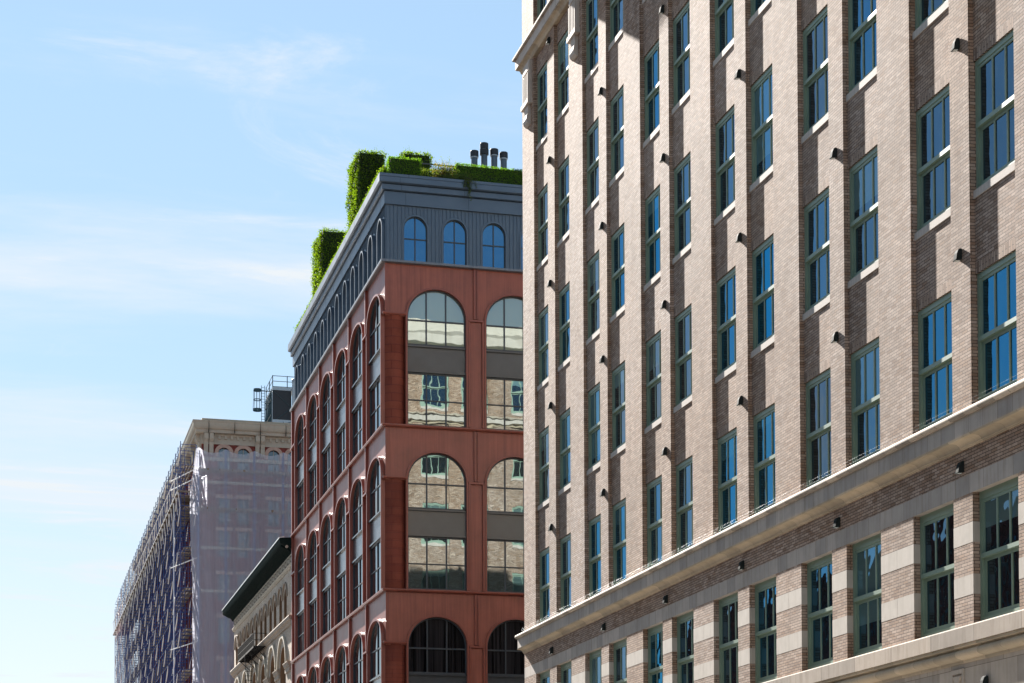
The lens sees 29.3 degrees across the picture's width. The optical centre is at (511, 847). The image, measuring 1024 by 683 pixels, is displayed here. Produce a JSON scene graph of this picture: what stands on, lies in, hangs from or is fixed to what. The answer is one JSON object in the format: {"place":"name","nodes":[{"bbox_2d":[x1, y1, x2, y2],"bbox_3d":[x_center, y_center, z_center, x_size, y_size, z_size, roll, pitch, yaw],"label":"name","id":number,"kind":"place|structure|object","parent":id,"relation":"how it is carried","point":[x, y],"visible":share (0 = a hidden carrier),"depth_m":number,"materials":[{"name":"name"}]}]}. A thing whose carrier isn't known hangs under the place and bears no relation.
{"place":"outdoors","nodes":[
{"label":"outdoors","id":0,"kind":"place"},
{"bbox_2d":[133,418,290,682],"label":"cornice building","id":1,"kind":"structure","parent":0,"point":[241,442],"depth_m":191.23,"materials":[{"name":"beige brick"}]},
{"bbox_2d":[113,441,201,682],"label":"scaffolding","id":2,"kind":"object","parent":1,"relation":"attached to","point":[172,520],"visible":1,"depth_m":210.96,"materials":[{"name":"grey metal"}]},
{"bbox_2d":[218,618,229,643],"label":"window","id":3,"kind":"structure","parent":1,"relation":"in","point":[221,626],"depth_m":190.88,"materials":[{"name":"grey glass"}]},
{"bbox_2d":[197,449,290,682],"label":"front scaffolding","id":4,"kind":"object","parent":1,"relation":"attached to","point":[253,472],"visible":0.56,"depth_m":188.11,"materials":[{"name":"metal"}]},
{"bbox_2d":[222,536,290,682],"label":"pale building","id":5,"kind":"structure","parent":0,"point":[258,603],"depth_m":143.21,"materials":[{"name":"stone"}]},
{"bbox_2d":[238,633,266,682],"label":"fire escape","id":6,"kind":"object","parent":5,"relation":"attached to","point":[245,648],"visible":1,"depth_m":149.07,"materials":[{"name":"black metal"}]},
{"bbox_2d":[0,0,522,682],"label":"sky","id":7,"kind":"structure","parent":0,"point":[171,171],"materials":[{"name":"blue"}]},
{"bbox_2d":[253,375,293,422],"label":"cooling tower","id":8,"kind":"structure","parent":0,"point":[278,404],"depth_m":200.83,"materials":[{"name":"metal"}]},
{"bbox_2d":[512,0,1023,682],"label":"brick building","id":9,"kind":"structure","parent":0,"point":[888,412],"depth_m":50.64,"materials":[{"name":"brick"}]},
{"bbox_2d":[536,54,546,150],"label":"window","id":10,"kind":"structure","parent":9,"relation":"in","point":[541,72],"depth_m":72.72,"materials":[{"name":"glass"}]},
{"bbox_2d":[537,176,547,271],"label":"window","id":11,"kind":"structure","parent":9,"relation":"in","point":[542,191],"depth_m":72.56,"materials":[{"name":"blue glass"}]},
{"bbox_2d":[537,298,548,391],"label":"window","id":12,"kind":"structure","parent":9,"relation":"in","point":[542,311],"depth_m":72.49,"materials":[{"name":"glass"}]},
{"bbox_2d":[538,419,548,510],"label":"window","id":13,"kind":"structure","parent":9,"relation":"in","point":[543,431],"depth_m":72.35,"materials":[{"name":"blue glass"}]},
{"bbox_2d":[539,540,549,622],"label":"window","id":14,"kind":"structure","parent":9,"relation":"in","point":[543,548],"depth_m":72.27,"materials":[{"name":"glass"}]},
{"bbox_2d":[556,22,568,122],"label":"window","id":15,"kind":"structure","parent":9,"relation":"in","point":[563,51],"depth_m":70.03,"materials":[{"name":"blue glass"}]},
{"bbox_2d":[557,148,568,247],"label":"window","id":16,"kind":"structure","parent":9,"relation":"in","point":[563,164],"depth_m":69.86,"materials":[{"name":"blue glass"}]},
{"bbox_2d":[558,274,569,371],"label":"window","id":17,"kind":"structure","parent":9,"relation":"in","point":[564,288],"depth_m":69.83,"materials":[{"name":"blue glass"}]},
{"bbox_2d":[558,401,570,495],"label":"window","id":18,"kind":"structure","parent":9,"relation":"in","point":[564,412],"depth_m":69.68,"materials":[{"name":"blue glass"}]},
{"bbox_2d":[559,526,570,611],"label":"window","id":19,"kind":"structure","parent":9,"relation":"in","point":[564,536],"depth_m":69.62,"materials":[{"name":"blue glass"}]},
{"bbox_2d":[585,0,597,83],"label":"window","id":20,"kind":"structure","parent":9,"relation":"in","point":[591,5],"depth_m":66.75,"materials":[{"name":"blue glass"}]},
{"bbox_2d":[585,109,598,215],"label":"window","id":21,"kind":"structure","parent":9,"relation":"in","point":[592,127],"depth_m":66.47,"materials":[{"name":"blue glass"}]},
{"bbox_2d":[586,243,599,345],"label":"window","id":22,"kind":"structure","parent":9,"relation":"in","point":[592,258],"depth_m":66.45,"materials":[{"name":"blue glass"}]},
{"bbox_2d":[587,375,599,475],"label":"window","id":23,"kind":"structure","parent":9,"relation":"in","point":[593,388],"depth_m":66.32,"materials":[{"name":"blue glass"}]},
{"bbox_2d":[588,506,600,597],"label":"window","id":24,"kind":"structure","parent":9,"relation":"in","point":[594,518],"depth_m":66.19,"materials":[{"name":"blue glass"}]},
{"bbox_2d":[589,649,601,682],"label":"window","id":25,"kind":"structure","parent":9,"relation":"in","point":[594,657],"depth_m":66.13,"materials":[{"name":"glass"}]},
{"bbox_2d":[608,0,622,51],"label":"window","id":26,"kind":"structure","parent":9,"relation":"in","point":[616,6],"depth_m":64.17,"materials":[{"name":"glass"}]},
{"bbox_2d":[609,76,623,187],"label":"window","id":27,"kind":"structure","parent":9,"relation":"in","point":[616,97],"depth_m":63.86,"materials":[{"name":"blue glass"}]},
{"bbox_2d":[610,215,624,323],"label":"window","id":28,"kind":"structure","parent":9,"relation":"in","point":[617,231],"depth_m":63.75,"materials":[{"name":"blue glass"}]},
{"bbox_2d":[610,353,625,458],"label":"window","id":29,"kind":"structure","parent":9,"relation":"in","point":[617,367],"depth_m":63.75,"materials":[{"name":"blue glass"}]},
{"bbox_2d":[611,490,625,585],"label":"window","id":30,"kind":"structure","parent":9,"relation":"in","point":[619,501],"depth_m":63.63,"materials":[{"name":"blue glass"}]},
{"bbox_2d":[613,638,626,682],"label":"window","id":31,"kind":"structure","parent":9,"relation":"in","point":[620,647],"depth_m":63.41,"materials":[{"name":"glass"}]},
{"bbox_2d":[643,30,659,148],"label":"window","id":32,"kind":"structure","parent":9,"relation":"in","point":[651,51],"depth_m":60.48,"materials":[{"name":"blue glass"}]},
{"bbox_2d":[644,176,660,291],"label":"window","id":33,"kind":"structure","parent":9,"relation":"in","point":[652,194],"depth_m":60.42,"materials":[{"name":"blue glass"}]},
{"bbox_2d":[644,322,661,433],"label":"window","id":34,"kind":"structure","parent":9,"relation":"in","point":[653,337],"depth_m":60.37,"materials":[{"name":"blue glass"}]},
{"bbox_2d":[646,467,661,568],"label":"window","id":35,"kind":"structure","parent":9,"relation":"in","point":[653,480],"depth_m":60.26,"materials":[{"name":"blue glass"}]},
{"bbox_2d":[648,623,662,682],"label":"window","id":36,"kind":"structure","parent":9,"relation":"in","point":[655,634],"depth_m":60.06,"materials":[{"name":"blue glass"}]},
{"bbox_2d":[671,0,689,115],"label":"window","id":37,"kind":"structure","parent":9,"relation":"in","point":[681,14],"depth_m":57.92,"materials":[{"name":"blue glass"}]},
{"bbox_2d":[672,144,690,264],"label":"window","id":38,"kind":"structure","parent":9,"relation":"in","point":[682,164],"depth_m":57.79,"materials":[{"name":"blue glass"}]},
{"bbox_2d":[673,296,691,413],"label":"window","id":39,"kind":"structure","parent":9,"relation":"in","point":[683,313],"depth_m":57.68,"materials":[{"name":"blue glass"}]},
{"bbox_2d":[675,447,692,553],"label":"window","id":40,"kind":"structure","parent":9,"relation":"in","point":[683,462],"depth_m":57.58,"materials":[{"name":"blue glass"}]},
{"bbox_2d":[677,610,693,682],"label":"window","id":41,"kind":"structure","parent":9,"relation":"in","point":[685,623],"depth_m":57.45,"materials":[{"name":"glass"}]},
{"bbox_2d":[713,0,733,67],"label":"window","id":42,"kind":"structure","parent":9,"relation":"in","point":[724,9],"depth_m":54.65,"materials":[{"name":"blue glass"}]},
{"bbox_2d":[714,96,734,225],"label":"window","id":43,"kind":"structure","parent":9,"relation":"in","point":[724,120],"depth_m":54.41,"materials":[{"name":"blue glass"}]},
{"bbox_2d":[715,257,735,383],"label":"window","id":44,"kind":"structure","parent":9,"relation":"in","point":[725,278],"depth_m":54.30,"materials":[{"name":"blue glass"}]},
{"bbox_2d":[716,418,736,532],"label":"window","id":45,"kind":"structure","parent":9,"relation":"in","point":[726,436],"depth_m":54.20,"materials":[{"name":"blue glass"}]},
{"bbox_2d":[719,592,738,682],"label":"window","id":46,"kind":"structure","parent":9,"relation":"in","point":[728,606],"depth_m":54.09,"materials":[{"name":"glass"}]},
{"bbox_2d":[748,0,771,26],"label":"window","id":47,"kind":"structure","parent":9,"relation":"in","point":[757,7],"depth_m":52.15,"materials":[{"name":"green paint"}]},
{"bbox_2d":[749,54,772,192],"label":"window","id":48,"kind":"structure","parent":9,"relation":"in","point":[761,80],"depth_m":51.82,"materials":[{"name":"blue glass"}]},
{"bbox_2d":[751,224,773,357],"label":"window","id":49,"kind":"structure","parent":9,"relation":"in","point":[762,248],"depth_m":51.69,"materials":[{"name":"blue glass"}]},
{"bbox_2d":[752,393,775,514],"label":"window","id":50,"kind":"structure","parent":9,"relation":"in","point":[763,414],"depth_m":51.59,"materials":[{"name":"blue glass"}]},
{"bbox_2d":[755,577,776,682],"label":"window","id":51,"kind":"structure","parent":9,"relation":"in","point":[765,592],"depth_m":51.49,"materials":[{"name":"blue glass"}]},
{"bbox_2d":[801,0,827,143],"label":"window","id":52,"kind":"structure","parent":9,"relation":"in","point":[814,27],"depth_m":48.45,"materials":[{"name":"blue glass"}]},
{"bbox_2d":[802,176,829,320],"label":"window","id":53,"kind":"structure","parent":9,"relation":"in","point":[816,203],"depth_m":48.33,"materials":[{"name":"blue glass"}]},
{"bbox_2d":[804,358,830,487],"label":"window","id":54,"kind":"structure","parent":9,"relation":"in","point":[817,380],"depth_m":48.22,"materials":[{"name":"blue glass"}]},
{"bbox_2d":[807,553,832,669],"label":"window","id":55,"kind":"structure","parent":9,"relation":"in","point":[819,571],"depth_m":48.12,"materials":[{"name":"glass"}]},
{"bbox_2d":[846,0,876,101],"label":"window","id":56,"kind":"structure","parent":9,"relation":"in","point":[862,36],"depth_m":45.88,"materials":[{"name":"blue glass"}]},
{"bbox_2d":[848,134,878,288],"bbox_3d":[8.466,-14.797,45.562,0.605,3.100,1.855,0,-1,-15],"label":"window","id":57,"kind":"structure","parent":9,"relation":"in","point":[863,164],"depth_m":45.74,"materials":[{"name":"blue glass"}]},
{"bbox_2d":[849,326,879,464],"bbox_3d":[8.497,-10.451,45.456,0.577,2.935,1.855,0,-1,-15],"label":"window","id":58,"kind":"structure","parent":9,"relation":"in","point":[864,352],"depth_m":45.63,"materials":[{"name":"blue glass"}]},
{"bbox_2d":[853,533,881,656],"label":"window","id":59,"kind":"structure","parent":9,"relation":"in","point":[867,597],"depth_m":45.53,"materials":[{"name":"glass"}]},
{"bbox_2d":[912,0,948,39],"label":"window","id":60,"kind":"structure","parent":9,"relation":"in","point":[926,11],"depth_m":42.68,"materials":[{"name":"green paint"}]},
{"bbox_2d":[914,72,950,240],"bbox_3d":[9.353,-14.885,42.204,0.605,3.100,1.855,0,-1,-15],"label":"window","id":61,"kind":"structure","parent":9,"relation":"in","point":[932,108],"depth_m":42.36,"materials":[{"name":"blue glass"}]},
{"bbox_2d":[916,279,952,430],"bbox_3d":[9.385,-10.539,42.098,0.577,2.935,1.855,0,-1,-15],"label":"window","id":62,"kind":"structure","parent":9,"relation":"in","point":[934,310],"depth_m":42.26,"materials":[{"name":"blue glass"}]},
{"bbox_2d":[920,503,954,637],"bbox_3d":[9.322,-5.954,41.961,0.367,2.700,1.855,0,-1,-15],"label":"window","id":63,"kind":"structure","parent":9,"relation":"in","point":[937,526],"depth_m":42.15,"materials":[{"name":"glass"}]},
{"bbox_2d":[973,16,1014,198],"bbox_3d":[10.038,-14.954,39.614,0.605,3.100,1.855,0,-1,-15],"label":"window","id":64,"kind":"structure","parent":9,"relation":"in","point":[993,59],"depth_m":39.75,"materials":[{"name":"blue glass"}]},
{"bbox_2d":[975,237,1016,400],"bbox_3d":[10.069,-10.607,39.508,0.577,2.935,1.855,0,-1,-15],"label":"window","id":65,"kind":"structure","parent":9,"relation":"in","point":[995,272],"depth_m":39.66,"materials":[{"name":"blue glass"}]},
{"bbox_2d":[979,477,1019,620],"bbox_3d":[10.006,-6.022,39.370,0.367,2.700,1.855,0,-1,-15],"label":"window","id":66,"kind":"structure","parent":9,"relation":"in","point":[999,527],"depth_m":39.55,"materials":[{"name":"glass"}]},
{"label":"ground","id":67,"kind":"structure","parent":0,"visible":0},
{"bbox_2d":[288,172,524,682],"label":"red building","id":68,"kind":"structure","parent":67,"relation":"on","point":[405,347],"depth_m":102.32,"materials":[{"name":"red brick stone"},{"name":"blue grey metal"},{"name":"glass"}]},
{"bbox_2d":[297,417,303,464],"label":"window","id":69,"kind":"structure","parent":68,"relation":"in","point":[300,439],"depth_m":129.13,"materials":[{"name":"grey glass"}]},
{"bbox_2d":[297,480,303,526],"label":"window","id":70,"kind":"structure","parent":68,"relation":"in","point":[300,490],"depth_m":129.06,"materials":[{"name":"grey glass"}]},
{"bbox_2d":[310,397,315,445],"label":"window","id":71,"kind":"structure","parent":68,"relation":"in","point":[313,406],"depth_m":123.91,"materials":[{"name":"grey glass"}]},
{"bbox_2d":[310,464,316,510],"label":"window","id":72,"kind":"structure","parent":68,"relation":"in","point":[313,499],"depth_m":123.85,"materials":[{"name":"grey glass"}]},
{"bbox_2d":[310,532,316,579],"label":"window","id":73,"kind":"structure","parent":68,"relation":"in","point":[313,546],"depth_m":123.76,"materials":[{"name":"grey glass"}]},
{"bbox_2d":[310,599,316,645],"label":"window","id":74,"kind":"structure","parent":68,"relation":"in","point":[313,606],"depth_m":123.70,"materials":[{"name":"grey glass"}]},
{"bbox_2d":[323,375,329,427],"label":"window","id":75,"kind":"structure","parent":68,"relation":"in","point":[326,392],"depth_m":119.02,"materials":[{"name":"grey glass"}]},
{"bbox_2d":[323,445,329,494],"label":"window","id":76,"kind":"structure","parent":68,"relation":"in","point":[326,455],"depth_m":118.96,"materials":[{"name":"grey glass"}]},
{"bbox_2d":[323,516,330,566],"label":"window","id":77,"kind":"structure","parent":68,"relation":"in","point":[326,533],"depth_m":118.90,"materials":[{"name":"grey glass"}]},
{"bbox_2d":[323,586,330,634],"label":"window","id":78,"kind":"structure","parent":68,"relation":"in","point":[327,593],"depth_m":118.49,"materials":[{"name":"grey glass"}]},
{"bbox_2d":[309,225,346,299],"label":"tall hedge","id":79,"kind":"object","parent":68,"relation":"on","point":[325,244],"visible":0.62,"depth_m":123.71,"materials":[{"name":"green plant"}]},
{"bbox_2d":[337,351,344,407],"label":"window","id":80,"kind":"structure","parent":68,"relation":"in","point":[341,366],"depth_m":113.90,"materials":[{"name":"grey glass"}]},
{"bbox_2d":[337,425,345,477],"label":"window","id":81,"kind":"structure","parent":68,"relation":"in","point":[341,454],"depth_m":113.84,"materials":[{"name":"grey glass"}]},
{"bbox_2d":[337,499,345,552],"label":"window","id":82,"kind":"structure","parent":68,"relation":"in","point":[341,521],"depth_m":113.76,"materials":[{"name":"grey glass"}]},
{"bbox_2d":[337,572,345,623],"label":"window","id":83,"kind":"structure","parent":68,"relation":"in","point":[341,581],"depth_m":113.70,"materials":[{"name":"grey glass"}]},
{"bbox_2d":[337,647,345,682],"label":"window","id":84,"kind":"structure","parent":68,"relation":"in","point":[341,672],"depth_m":113.34,"materials":[{"name":"grey glass"}]},
{"bbox_2d":[353,326,361,384],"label":"window","id":85,"kind":"structure","parent":68,"relation":"in","point":[357,346],"depth_m":108.87,"materials":[{"name":"grey glass"}]},
{"bbox_2d":[353,402,361,457],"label":"window","id":86,"kind":"structure","parent":68,"relation":"in","point":[357,415],"depth_m":108.82,"materials":[{"name":"grey glass"}]},
{"bbox_2d":[353,480,361,536],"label":"window","id":87,"kind":"structure","parent":68,"relation":"in","point":[357,500],"depth_m":108.74,"materials":[{"name":"grey glass"}]},
{"bbox_2d":[353,557,362,610],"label":"window","id":88,"kind":"structure","parent":68,"relation":"in","point":[357,566],"depth_m":108.68,"materials":[{"name":"grey glass"}]},
{"bbox_2d":[353,635,362,682],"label":"window","id":89,"kind":"structure","parent":68,"relation":"in","point":[358,653],"depth_m":108.35,"materials":[{"name":"grey glass"}]},
{"bbox_2d":[344,148,388,230],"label":"tall hedge","id":90,"kind":"object","parent":68,"relation":"on","point":[365,165],"visible":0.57,"depth_m":111.27,"materials":[{"name":"green plant"}]},
{"bbox_2d":[370,298,379,359],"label":"window","id":91,"kind":"structure","parent":68,"relation":"in","point":[375,315],"depth_m":103.73,"materials":[{"name":"grey glass"}]},
{"bbox_2d":[370,377,379,436],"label":"window","id":92,"kind":"structure","parent":68,"relation":"in","point":[375,390],"depth_m":103.68,"materials":[{"name":"grey glass"}]},
{"bbox_2d":[370,459,380,519],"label":"window","id":93,"kind":"structure","parent":68,"relation":"in","point":[375,507],"depth_m":103.63,"materials":[{"name":"grey glass"}]},
{"bbox_2d":[370,539,380,597],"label":"window","id":94,"kind":"structure","parent":68,"relation":"in","point":[375,551],"depth_m":103.55,"materials":[{"name":"grey glass"}]},
{"bbox_2d":[370,622,380,679],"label":"window","id":95,"kind":"structure","parent":68,"relation":"in","point":[375,645],"depth_m":103.50,"materials":[{"name":"grey glass"}]},
{"bbox_2d":[385,155,421,175],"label":"hedge","id":96,"kind":"object","parent":68,"relation":"on","point":[405,165],"visible":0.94,"depth_m":101.90,"materials":[{"name":"green plant"}]},
{"bbox_2d":[396,147,434,171],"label":"tall hedge","id":97,"kind":"object","parent":68,"relation":"on","point":[424,157],"visible":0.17,"depth_m":109.39,"materials":[{"name":"green plant"}]},
{"bbox_2d":[404,217,426,261],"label":"attic window","id":98,"kind":"structure","parent":68,"relation":"in","point":[415,230],"depth_m":101.76,"materials":[{"name":"blue glass"}]},
{"bbox_2d":[407,291,464,347],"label":"window","id":99,"kind":"structure","parent":68,"relation":"in","point":[434,318],"depth_m":101.85,"materials":[{"name":"clear glass"}]},
{"bbox_2d":[408,372,465,427],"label":"window","id":100,"kind":"structure","parent":68,"relation":"in","point":[433,399],"depth_m":101.75,"materials":[{"name":"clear glass"}]},
{"bbox_2d":[408,453,465,510],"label":"window","id":101,"kind":"structure","parent":68,"relation":"in","point":[436,481],"depth_m":101.63,"materials":[{"name":"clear glass"}]},
{"bbox_2d":[408,536,465,590],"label":"window","id":102,"kind":"structure","parent":68,"relation":"in","point":[434,563],"depth_m":101.53,"materials":[{"name":"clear glass"}]},
{"bbox_2d":[408,617,466,674],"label":"window","id":103,"kind":"structure","parent":68,"relation":"in","point":[436,645],"depth_m":101.40,"materials":[{"name":"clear glass"}]},
{"bbox_2d":[421,156,461,178],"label":"shrub","id":104,"kind":"object","parent":68,"relation":"on","point":[443,170],"visible":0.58,"depth_m":102.53,"materials":[{"name":"green plant"}]},
{"bbox_2d":[443,221,465,264],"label":"attic window","id":105,"kind":"structure","parent":68,"relation":"in","point":[454,233],"depth_m":102.30,"materials":[{"name":"blue glass"}]},
{"bbox_2d":[453,162,522,184],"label":"hedge","id":106,"kind":"object","parent":68,"relation":"on","point":[500,175],"visible":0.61,"depth_m":103.09,"materials":[{"name":"green plant"}]},
{"bbox_2d":[482,224,504,267],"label":"attic window","id":107,"kind":"structure","parent":68,"relation":"in","point":[493,236],"depth_m":102.85,"materials":[{"name":"blue glass"}]},
{"bbox_2d":[486,297,522,351],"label":"window","id":108,"kind":"structure","parent":68,"relation":"in","point":[504,319],"depth_m":102.77,"materials":[{"name":"clear glass"}]},
{"bbox_2d":[486,377,523,430],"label":"window","id":109,"kind":"structure","parent":68,"relation":"in","point":[504,396],"depth_m":102.67,"materials":[{"name":"clear glass"}]},
{"bbox_2d":[487,458,523,513],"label":"window","id":110,"kind":"structure","parent":68,"relation":"in","point":[505,480],"depth_m":102.57,"materials":[{"name":"clear glass"}]},
{"bbox_2d":[487,539,523,592],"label":"window","id":111,"kind":"structure","parent":68,"relation":"in","point":[505,558],"depth_m":102.45,"materials":[{"name":"clear glass"}]},
{"bbox_2d":[487,620,524,675],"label":"window","id":112,"kind":"structure","parent":68,"relation":"in","point":[503,656],"depth_m":102.35,"materials":[{"name":"black glass"}]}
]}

